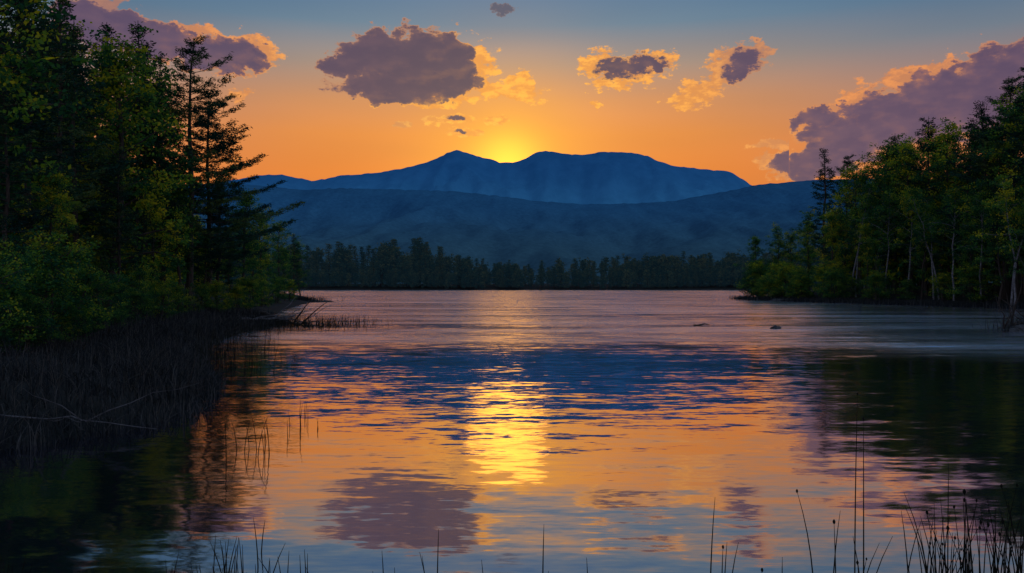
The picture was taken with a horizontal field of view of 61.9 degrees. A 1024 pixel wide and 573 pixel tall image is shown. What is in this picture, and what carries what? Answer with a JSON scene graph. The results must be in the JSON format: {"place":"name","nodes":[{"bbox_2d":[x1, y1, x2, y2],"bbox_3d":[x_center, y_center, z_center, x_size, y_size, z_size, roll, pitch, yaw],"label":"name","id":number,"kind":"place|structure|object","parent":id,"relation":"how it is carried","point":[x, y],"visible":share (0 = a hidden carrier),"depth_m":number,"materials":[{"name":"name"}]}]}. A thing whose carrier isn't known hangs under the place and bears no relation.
{"place":"outdoors","nodes":[
{"label":"outdoors","id":0,"kind":"place"},
{"bbox_2d":[222,150,751,203],"bbox_3d":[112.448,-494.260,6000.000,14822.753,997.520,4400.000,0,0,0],"label":"mountain","id":1,"kind":"structure","parent":0,"point":[606,177],"depth_m":5945.55,"materials":[{"name":"blue stone"}]},
{"bbox_2d":[0,290,1023,572],"bbox_3d":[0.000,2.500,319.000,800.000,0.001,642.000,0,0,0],"label":"lake water","id":2,"kind":"structure","parent":0,"point":[566,430],"depth_m":13.16,"materials":[{"name":"blue liquid"}]},
{"bbox_2d":[165,517,307,572],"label":"reeds","id":3,"kind":"object","parent":2,"relation":"in","point":[225,566],"visible":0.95,"depth_m":6.36,"materials":[{"name":"black plant"}]},
{"bbox_2d":[193,312,330,374],"bbox_3d":[-11.835,2.101,41.759,5.535,0.998,36.848,0,0,-10],"label":"reed bed","id":4,"kind":"object","parent":2,"relation":"in","point":[228,347],"visible":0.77,"depth_m":32.48,"materials":[{"name":"plant"}]},
{"bbox_2d":[225,401,317,463],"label":"reeds","id":5,"kind":"object","parent":2,"relation":"in","point":[265,435],"visible":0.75,"depth_m":13.01,"materials":[{"name":"plant"}]},
{"bbox_2d":[243,313,387,331],"bbox_3d":[-12.736,2.130,54.218,11.879,0.941,17.894,0,0,0],"label":"reed bed","id":6,"kind":"object","parent":2,"relation":"in","point":[325,323],"visible":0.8,"depth_m":53.36,"materials":[{"name":"plant"}]},
{"bbox_2d":[710,392,892,572],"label":"reeds","id":7,"kind":"object","parent":2,"relation":"in","point":[855,554],"visible":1,"depth_m":6.82,"materials":[{"name":"plant"}]},
{"bbox_2d":[901,463,1023,572],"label":"reeds","id":8,"kind":"object","parent":2,"relation":"in","point":[1019,565],"visible":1,"depth_m":6.19,"materials":[{"name":"plant"}]},
{"bbox_2d":[0,283,1023,452],"bbox_3d":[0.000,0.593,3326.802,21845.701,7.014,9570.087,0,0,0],"label":"ground","id":9,"kind":"structure","parent":0,"point":[276,308],"depth_m":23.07,"materials":[{"name":"green plant"}]},
{"bbox_2d":[0,86,52,329],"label":"pine tree","id":10,"kind":"object","parent":9,"relation":"on","point":[8,170],"visible":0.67,"depth_m":28.95,"materials":[{"name":"green plant"}]},
{"bbox_2d":[0,251,60,345],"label":"shrub","id":11,"kind":"object","parent":9,"relation":"on","point":[17,280],"visible":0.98,"depth_m":21.96,"materials":[{"name":"green plant"}]},
{"bbox_2d":[0,0,71,253],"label":"pine tree","id":12,"kind":"object","parent":9,"relation":"on","point":[25,219],"visible":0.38,"depth_m":33.38,"materials":[{"name":"green plant"}]},
{"bbox_2d":[0,290,73,352],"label":"shrub","id":13,"kind":"object","parent":9,"relation":"on","point":[29,304],"visible":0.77,"depth_m":24.05,"materials":[{"name":"green plant"}]},
{"bbox_2d":[0,232,84,348],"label":"shrub","id":14,"kind":"object","parent":9,"relation":"on","point":[18,254],"visible":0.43,"depth_m":24.85,"materials":[{"name":"green plant"}]},
{"bbox_2d":[0,0,94,217],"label":"maple tree","id":15,"kind":"object","parent":9,"relation":"on","point":[39,103],"visible":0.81,"depth_m":29.87,"materials":[{"name":"green plant"}]},
{"bbox_2d":[0,161,96,322],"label":"maple tree","id":16,"kind":"object","parent":9,"relation":"on","point":[51,198],"visible":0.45,"depth_m":34.03,"materials":[{"name":"green plant"}]},
{"bbox_2d":[0,0,100,290],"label":"pine tree","id":17,"kind":"object","parent":9,"relation":"on","point":[74,193],"visible":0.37,"depth_m":36.08,"materials":[{"name":"green plant"}]},
{"bbox_2d":[18,0,108,318],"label":"pine tree","id":18,"kind":"object","parent":9,"relation":"on","point":[71,87],"visible":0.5,"depth_m":42.01,"materials":[{"name":"green plant"}]},
{"bbox_2d":[0,225,129,344],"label":"shrub","id":19,"kind":"object","parent":9,"relation":"on","point":[54,266],"visible":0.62,"depth_m":27.13,"materials":[{"name":"green plant"}]},
{"bbox_2d":[0,1,144,247],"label":"maple tree","id":20,"kind":"object","parent":9,"relation":"on","point":[101,59],"visible":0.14,"depth_m":48.21,"materials":[{"name":"green plant"}]},
{"bbox_2d":[20,0,127,303],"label":"pine tree","id":21,"kind":"object","parent":9,"relation":"on","point":[89,46],"visible":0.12,"depth_m":51.43,"materials":[{"name":"green plant"}]},
{"bbox_2d":[31,22,137,298],"bbox_3d":[-23.141,-6.243,45.590,5.914,16.290,5.968,0,0,-18],"label":"pine tree","id":22,"kind":"object","parent":9,"relation":"on","point":[75,232],"visible":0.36,"depth_m":45.87,"materials":[{"name":"green plant"}]},
{"bbox_2d":[42,255,146,340],"bbox_3d":[-15.597,0.471,31.218,3.256,3.253,3.526,0,0,44],"label":"shrub","id":23,"kind":"object","parent":9,"relation":"on","point":[81,324],"visible":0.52,"depth_m":30.99,"materials":[{"name":"green plant"}]},
{"bbox_2d":[0,383,197,428],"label":"fallen branch","id":24,"kind":"object","parent":9,"relation":"on","point":[49,419],"visible":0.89,"depth_m":14.22,"materials":[{"name":"brown wood"}]},
{"bbox_2d":[66,275,150,323],"bbox_3d":[-18.250,0.768,38.120,3.328,2.651,3.316,0,0,41],"label":"shrub","id":25,"kind":"object","parent":9,"relation":"on","point":[110,292],"visible":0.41,"depth_m":38.05,"materials":[{"name":"green plant"}]},
{"bbox_2d":[78,22,140,303],"bbox_3d":[-28.970,-8.519,60.612,5.362,20.529,4.916,0,0,-13],"label":"pine tree","id":26,"kind":"object","parent":9,"relation":"on","point":[105,26],"visible":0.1,"depth_m":60.25,"materials":[{"name":"green plant"}]},
{"bbox_2d":[77,33,153,299],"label":"maple tree","id":27,"kind":"object","parent":9,"relation":"on","point":[105,126],"visible":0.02,"depth_m":71.72,"materials":[{"name":"green plant"}]},
{"bbox_2d":[31,22,202,311],"bbox_3d":[-24.415,-6.773,50.584,11.690,17.461,9.418,0,0,16],"label":"maple tree","id":28,"kind":"object","parent":9,"relation":"on","point":[116,106],"visible":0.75,"depth_m":50.50,"materials":[{"name":"green plant"}]},
{"bbox_2d":[87,147,146,311],"bbox_3d":[-21.788,-2.986,46.800,3.394,9.758,3.309,0,0,-40],"label":"pine tree","id":29,"kind":"object","parent":9,"relation":"on","point":[118,227],"visible":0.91,"depth_m":46.90,"materials":[{"name":"green plant"}]},
{"bbox_2d":[83,22,184,303],"bbox_3d":[-25.224,-7.903,56.252,6.891,19.251,6.762,0,0,-45],"label":"pine tree","id":30,"kind":"object","parent":9,"relation":"on","point":[164,165],"visible":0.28,"depth_m":55.99,"materials":[{"name":"green plant"}]},
{"bbox_2d":[114,287,159,320],"bbox_3d":[-18.506,0.928,42.041,2.271,1.938,2.405,0,0,-27],"label":"shrub","id":31,"kind":"object","parent":9,"relation":"on","point":[136,295],"visible":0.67,"depth_m":41.95,"materials":[{"name":"green plant"}]},
{"bbox_2d":[117,263,177,317],"bbox_3d":[-19.949,0.317,46.008,4.069,3.376,4.043,0,0,17],"label":"shrub","id":32,"kind":"object","parent":9,"relation":"on","point":[145,272],"visible":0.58,"depth_m":45.88,"materials":[{"name":"green plant"}]},
{"bbox_2d":[128,212,166,288],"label":"pine tree","id":33,"kind":"object","parent":9,"relation":"on","point":[146,230],"visible":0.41,"depth_m":51.80,"materials":[{"name":"green plant"}]},
{"bbox_2d":[91,57,211,305],"bbox_3d":[-24.882,-6.817,57.753,7.836,17.498,9.795,0,0,-29],"label":"maple tree","id":34,"kind":"object","parent":9,"relation":"on","point":[169,84],"visible":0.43,"depth_m":56.81,"materials":[{"name":"green plant"}]},
{"bbox_2d":[123,178,198,311],"bbox_3d":[-22.075,-2.473,53.567,4.987,9.001,5.831,0,0,-44],"label":"maple tree","id":35,"kind":"object","parent":9,"relation":"on","point":[157,220],"visible":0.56,"depth_m":53.60,"materials":[{"name":"green plant"}]},
{"bbox_2d":[133,279,190,319],"bbox_3d":[-19.423,0.785,46.619,3.534,2.680,4.302,0,0,-32],"label":"shrub","id":36,"kind":"object","parent":9,"relation":"on","point":[163,286],"visible":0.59,"depth_m":46.87,"materials":[{"name":"green plant"}]},
{"bbox_2d":[133,51,205,306],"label":"pine tree","id":37,"kind":"object","parent":9,"relation":"on","point":[165,70],"visible":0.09,"depth_m":65.50,"materials":[{"name":"green plant"}]},
{"bbox_2d":[147,169,207,305],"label":"maple tree","id":38,"kind":"object","parent":9,"relation":"on","point":[178,193],"visible":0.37,"depth_m":60.13,"materials":[{"name":"green plant"}]},
{"bbox_2d":[161,282,196,313],"bbox_3d":[-20.251,0.816,51.992,1.931,2.230,2.463,0,0,8],"label":"shrub","id":39,"kind":"object","parent":9,"relation":"on","point":[177,290],"visible":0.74,"depth_m":51.76,"materials":[{"name":"green plant"}]},
{"bbox_2d":[124,33,304,308],"bbox_3d":[-21.428,-8.071,62.806,12.731,20.488,12.115,0,0,7],"label":"white pine tree","id":40,"kind":"object","parent":9,"relation":"on","point":[181,113],"visible":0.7,"depth_m":61.55,"materials":[{"name":"green plant"}]},
{"bbox_2d":[203,278,236,312],"bbox_3d":[-20.643,0.731,59.997,2.395,2.660,3.111,0,0,6],"label":"shrub","id":41,"kind":"object","parent":9,"relation":"on","point":[216,290],"visible":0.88,"depth_m":59.70,"materials":[{"name":"green plant"}]},
{"bbox_2d":[195,172,246,299],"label":"pine tree","id":42,"kind":"object","parent":9,"relation":"on","point":[217,277],"visible":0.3,"depth_m":72.19,"materials":[{"name":"green plant"}]},
{"bbox_2d":[154,90,297,307],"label":"white pine tree","id":43,"kind":"object","parent":9,"relation":"on","point":[272,229],"visible":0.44,"depth_m":66.62,"materials":[{"name":"green plant"}]},
{"bbox_2d":[221,283,254,310],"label":"shrub","id":44,"kind":"object","parent":9,"relation":"on","point":[235,289],"visible":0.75,"depth_m":65.89,"materials":[{"name":"green plant"}]},
{"bbox_2d":[224,182,269,299],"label":"maple tree","id":45,"kind":"object","parent":9,"relation":"on","point":[246,203],"visible":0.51,"depth_m":79.59,"materials":[{"name":"green plant"}]},
{"bbox_2d":[231,244,268,303],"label":"maple tree","id":46,"kind":"object","parent":9,"relation":"on","point":[257,275],"visible":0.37,"depth_m":84.19,"materials":[{"name":"green plant"}]},
{"bbox_2d":[233,275,280,310],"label":"shrub","id":47,"kind":"object","parent":9,"relation":"on","point":[242,281],"visible":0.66,"depth_m":71.94,"materials":[{"name":"green plant"}]},
{"bbox_2d":[237,203,283,305],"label":"maple tree","id":48,"kind":"object","parent":9,"relation":"on","point":[265,224],"visible":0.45,"depth_m":92.21,"materials":[{"name":"green plant"}]},
{"bbox_2d":[245,275,288,306],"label":"shrub","id":49,"kind":"object","parent":9,"relation":"on","point":[261,280],"visible":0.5,"depth_m":87.96,"materials":[{"name":"green plant"}]},
{"bbox_2d":[251,275,293,302],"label":"shrub","id":50,"kind":"object","parent":9,"relation":"on","point":[279,288],"visible":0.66,"depth_m":104.91,"materials":[{"name":"green plant"}]},
{"bbox_2d":[258,220,303,300],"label":"maple tree","id":51,"kind":"object","parent":9,"relation":"on","point":[285,259],"visible":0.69,"depth_m":111.59,"materials":[{"name":"green plant"}]},
{"bbox_2d":[269,245,294,300],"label":"maple tree","id":52,"kind":"object","parent":9,"relation":"on","point":[282,269],"visible":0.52,"depth_m":118.06,"materials":[{"name":"green plant"}]},
{"bbox_2d":[244,289,332,321],"bbox_3d":[-14.472,1.215,55.209,3.764,2.273,7.044,0,0,9],"label":"driftwood log","id":53,"kind":"object","parent":9,"relation":"on","point":[276,317],"visible":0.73,"depth_m":54.80,"materials":[{"name":"brown wood"}]},
{"bbox_2d":[288,234,306,295],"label":"pine tree","id":54,"kind":"object","parent":9,"relation":"on","point":[298,265],"visible":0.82,"depth_m":129.85,"materials":[{"name":"green plant"}]},
{"bbox_2d":[284,239,311,296],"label":"maple tree","id":55,"kind":"object","parent":9,"relation":"on","point":[299,255],"visible":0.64,"depth_m":139.81,"materials":[{"name":"green plant"}]},
{"bbox_2d":[0,29,1023,296],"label":"forest","id":56,"kind":"object","parent":9,"relation":"on","point":[898,275],"visible":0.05,"depth_m":123.33,"materials":[{"name":"green plant"}]},
{"bbox_2d":[261,237,820,289],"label":"distant forest","id":57,"kind":"object","parent":9,"relation":"on","point":[419,266],"visible":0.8,"depth_m":633.68,"materials":[{"name":"green plant"}]},
{"bbox_2d":[172,207,938,291],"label":"shoreline forest","id":58,"kind":"object","parent":9,"relation":"on","point":[812,264],"visible":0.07,"depth_m":183.44,"materials":[{"name":"green plant"}]},
{"bbox_2d":[733,259,770,295],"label":"shrub","id":59,"kind":"object","parent":9,"relation":"on","point":[748,273],"visible":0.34,"depth_m":167.12,"materials":[{"name":"green plant"}]},
{"bbox_2d":[735,259,771,295],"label":"shrub","id":60,"kind":"object","parent":9,"relation":"on","point":[755,265],"visible":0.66,"depth_m":164.58,"materials":[{"name":"green plant"}]},
{"bbox_2d":[745,233,774,277],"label":"maple tree","id":61,"kind":"object","parent":9,"relation":"on","point":[754,249],"visible":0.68,"depth_m":169.59,"materials":[{"name":"green plant"}]},
{"bbox_2d":[762,222,796,267],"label":"tree","id":62,"kind":"object","parent":9,"relation":"on","point":[777,242],"visible":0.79,"depth_m":171.06,"materials":[{"name":"green plant"}]},
{"bbox_2d":[771,228,807,272],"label":"maple tree","id":63,"kind":"object","parent":9,"relation":"on","point":[791,239],"visible":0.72,"depth_m":169.62,"materials":[{"name":"green plant"}]},
{"bbox_2d":[763,260,816,297],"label":"shrub","id":64,"kind":"object","parent":9,"relation":"on","point":[780,271],"visible":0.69,"depth_m":150.08,"materials":[{"name":"green plant"}]},
{"bbox_2d":[779,267,817,298],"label":"shrub","id":65,"kind":"object","parent":9,"relation":"on","point":[796,272],"visible":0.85,"depth_m":145.37,"materials":[{"name":"green plant"}]},
{"bbox_2d":[785,273,815,297],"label":"shrub","id":66,"kind":"object","parent":9,"relation":"on","point":[798,286],"visible":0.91,"depth_m":144.26,"materials":[{"name":"green plant"}]},
{"bbox_2d":[784,206,821,288],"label":"maple tree","id":67,"kind":"object","parent":9,"relation":"on","point":[810,216],"visible":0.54,"depth_m":182.59,"materials":[{"name":"green plant"}]},
{"bbox_2d":[790,222,822,287],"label":"maple tree","id":68,"kind":"object","parent":9,"relation":"on","point":[807,239],"visible":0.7,"depth_m":175.26,"materials":[{"name":"green plant"}]},
{"bbox_2d":[803,148,836,281],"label":"pine tree","id":69,"kind":"object","parent":9,"relation":"on","point":[825,195],"visible":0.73,"depth_m":160.61,"materials":[{"name":"green plant"}]},
{"bbox_2d":[807,261,839,297],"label":"shrub","id":70,"kind":"object","parent":9,"relation":"on","point":[820,270],"visible":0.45,"depth_m":140.99,"materials":[{"name":"green plant"}]},
{"bbox_2d":[809,209,857,281],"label":"maple tree","id":71,"kind":"object","parent":9,"relation":"on","point":[831,238],"visible":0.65,"depth_m":145.80,"materials":[{"name":"green plant"}]},
{"bbox_2d":[812,267,857,299],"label":"shrub","id":72,"kind":"object","parent":9,"relation":"on","point":[837,280],"visible":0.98,"depth_m":133.49,"materials":[{"name":"green plant"}]},
{"bbox_2d":[819,261,850,296],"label":"shrub","id":73,"kind":"object","parent":9,"relation":"on","point":[841,269],"visible":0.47,"depth_m":139.19,"materials":[{"name":"green plant"}]},
{"bbox_2d":[810,154,892,290],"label":"white pine tree","id":74,"kind":"object","parent":9,"relation":"on","point":[846,164],"visible":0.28,"depth_m":151.65,"materials":[{"name":"green plant"}]},
{"bbox_2d":[817,158,891,294],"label":"maple tree","id":75,"kind":"object","parent":9,"relation":"on","point":[848,190],"visible":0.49,"depth_m":142.69,"materials":[{"name":"green plant"}]},
{"bbox_2d":[835,179,889,296],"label":"birch tree","id":76,"kind":"object","parent":9,"relation":"on","point":[860,197],"visible":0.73,"depth_m":137.45,"materials":[{"name":"green plant"}]},
{"bbox_2d":[834,142,890,291],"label":"maple tree","id":77,"kind":"object","parent":9,"relation":"on","point":[877,166],"visible":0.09,"depth_m":146.42,"materials":[{"name":"green plant"}]},
{"bbox_2d":[831,139,919,293],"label":"maple tree","id":78,"kind":"object","parent":9,"relation":"on","point":[887,156],"visible":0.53,"depth_m":135.28,"materials":[{"name":"green plant"}]},
{"bbox_2d":[858,268,896,299],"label":"shrub","id":79,"kind":"object","parent":9,"relation":"on","point":[873,280],"visible":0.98,"depth_m":123.68,"materials":[{"name":"green plant"}]},
{"bbox_2d":[855,188,916,297],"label":"birch tree","id":80,"kind":"object","parent":9,"relation":"on","point":[892,200],"visible":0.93,"depth_m":127.33,"materials":[{"name":"green plant"}]},
{"bbox_2d":[868,135,908,293],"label":"pine tree","id":81,"kind":"object","parent":9,"relation":"on","point":[896,255],"visible":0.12,"depth_m":137.64,"materials":[{"name":"green plant"}]},
{"bbox_2d":[882,186,929,297],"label":"birch tree","id":82,"kind":"object","parent":9,"relation":"on","point":[911,193],"visible":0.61,"depth_m":124.19,"materials":[{"name":"green plant"}]},
{"bbox_2d":[890,279,921,299],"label":"shrub","id":83,"kind":"object","parent":9,"relation":"on","point":[909,286],"visible":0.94,"depth_m":120.60,"materials":[{"name":"green plant"}]},
{"bbox_2d":[874,136,945,294],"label":"maple tree","id":84,"kind":"object","parent":9,"relation":"on","point":[899,173],"visible":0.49,"depth_m":129.63,"materials":[{"name":"green plant"}]},
{"bbox_2d":[891,116,951,295],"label":"pine tree","id":85,"kind":"object","parent":9,"relation":"on","point":[919,143],"visible":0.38,"depth_m":126.07,"materials":[{"name":"green plant"}]},
{"bbox_2d":[899,208,949,298],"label":"maple tree","id":86,"kind":"object","parent":9,"relation":"on","point":[920,257],"visible":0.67,"depth_m":119.33,"materials":[{"name":"green plant"}]},
{"bbox_2d":[904,192,954,299],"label":"birch tree","id":87,"kind":"object","parent":9,"relation":"on","point":[928,209],"visible":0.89,"depth_m":117.09,"materials":[{"name":"green plant"}]},
{"bbox_2d":[922,272,959,300],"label":"shrub","id":88,"kind":"object","parent":9,"relation":"on","point":[943,279],"visible":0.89,"depth_m":113.37,"materials":[{"name":"green plant"}]},
{"bbox_2d":[903,117,996,294],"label":"maple tree","id":89,"kind":"object","parent":9,"relation":"on","point":[941,147],"visible":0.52,"depth_m":122.31,"materials":[{"name":"green plant"}]},
{"bbox_2d":[922,180,977,300],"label":"birch tree","id":90,"kind":"object","parent":9,"relation":"on","point":[955,198],"visible":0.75,"depth_m":112.00,"materials":[{"name":"green plant"}]},
{"bbox_2d":[914,126,998,296],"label":"maple tree","id":91,"kind":"object","parent":9,"relation":"on","point":[963,161],"visible":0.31,"depth_m":117.50,"materials":[{"name":"green plant"}]},
{"bbox_2d":[940,262,999,303],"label":"shrub","id":92,"kind":"object","parent":9,"relation":"on","point":[967,271],"visible":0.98,"depth_m":106.10,"materials":[{"name":"green plant"}]},
{"bbox_2d":[950,213,996,301],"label":"maple tree","id":93,"kind":"object","parent":9,"relation":"on","point":[967,233],"visible":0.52,"depth_m":108.49,"materials":[{"name":"green plant"}]},
{"bbox_2d":[933,100,1015,298],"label":"pine tree","id":94,"kind":"object","parent":9,"relation":"on","point":[982,127],"visible":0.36,"depth_m":112.39,"materials":[{"name":"green plant"}]},
{"bbox_2d":[955,178,1002,301],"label":"birch tree","id":95,"kind":"object","parent":9,"relation":"on","point":[976,209],"visible":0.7,"depth_m":105.11,"materials":[{"name":"green plant"}]},
{"bbox_2d":[937,74,1023,298],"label":"white pine tree","id":96,"kind":"object","parent":9,"relation":"on","point":[1009,91],"visible":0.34,"depth_m":107.67,"materials":[{"name":"green plant"}]},
{"bbox_2d":[940,105,1021,294],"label":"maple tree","id":97,"kind":"object","parent":9,"relation":"on","point":[997,288],"visible":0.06,"depth_m":118.03,"materials":[{"name":"green plant"}]},
{"bbox_2d":[952,86,1023,300],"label":"maple tree","id":98,"kind":"object","parent":9,"relation":"on","point":[988,155],"visible":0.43,"depth_m":104.96,"materials":[{"name":"green plant"}]},
{"bbox_2d":[969,203,1023,303],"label":"maple tree","id":99,"kind":"object","parent":9,"relation":"on","point":[989,253],"visible":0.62,"depth_m":100.80,"materials":[{"name":"green plant"}]},
{"bbox_2d":[973,169,1023,307],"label":"birch tree","id":100,"kind":"object","parent":9,"relation":"on","point":[1012,242],"visible":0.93,"depth_m":95.90,"materials":[{"name":"green plant"}]},
{"bbox_2d":[981,82,1023,238],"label":"maple tree","id":101,"kind":"object","parent":9,"relation":"on","point":[1007,156],"visible":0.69,"depth_m":98.77,"materials":[{"name":"green plant"}]},
{"bbox_2d":[984,67,1023,293],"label":"pine tree","id":102,"kind":"object","parent":9,"relation":"on","point":[1019,145],"visible":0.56,"depth_m":100.12,"materials":[{"name":"green plant"}]},
{"bbox_2d":[994,244,1023,328],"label":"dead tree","id":103,"kind":"object","parent":9,"relation":"on","point":[1011,316],"visible":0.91,"depth_m":48.26,"materials":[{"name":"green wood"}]},
{"bbox_2d":[1004,197,1023,274],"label":"maple tree","id":104,"kind":"object","parent":9,"relation":"on","point":[1019,224],"visible":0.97,"depth_m":95.21,"materials":[{"name":"green plant"}]},
{"bbox_2d":[0,0,1023,185],"label":"sky","id":105,"kind":"structure","parent":0,"point":[752,90],"materials":[{"name":"orange"}]},
{"bbox_2d":[188,179,1012,283],"bbox_3d":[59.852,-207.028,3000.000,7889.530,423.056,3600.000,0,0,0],"label":"foothill","id":106,"kind":"structure","parent":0,"point":[491,230],"depth_m":2731.28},
{"bbox_2d":[727,295,1023,308],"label":"shoreline","id":107,"kind":"structure","parent":0,"point":[889,302],"depth_m":117.13,"materials":[{"name":"brown soil"}]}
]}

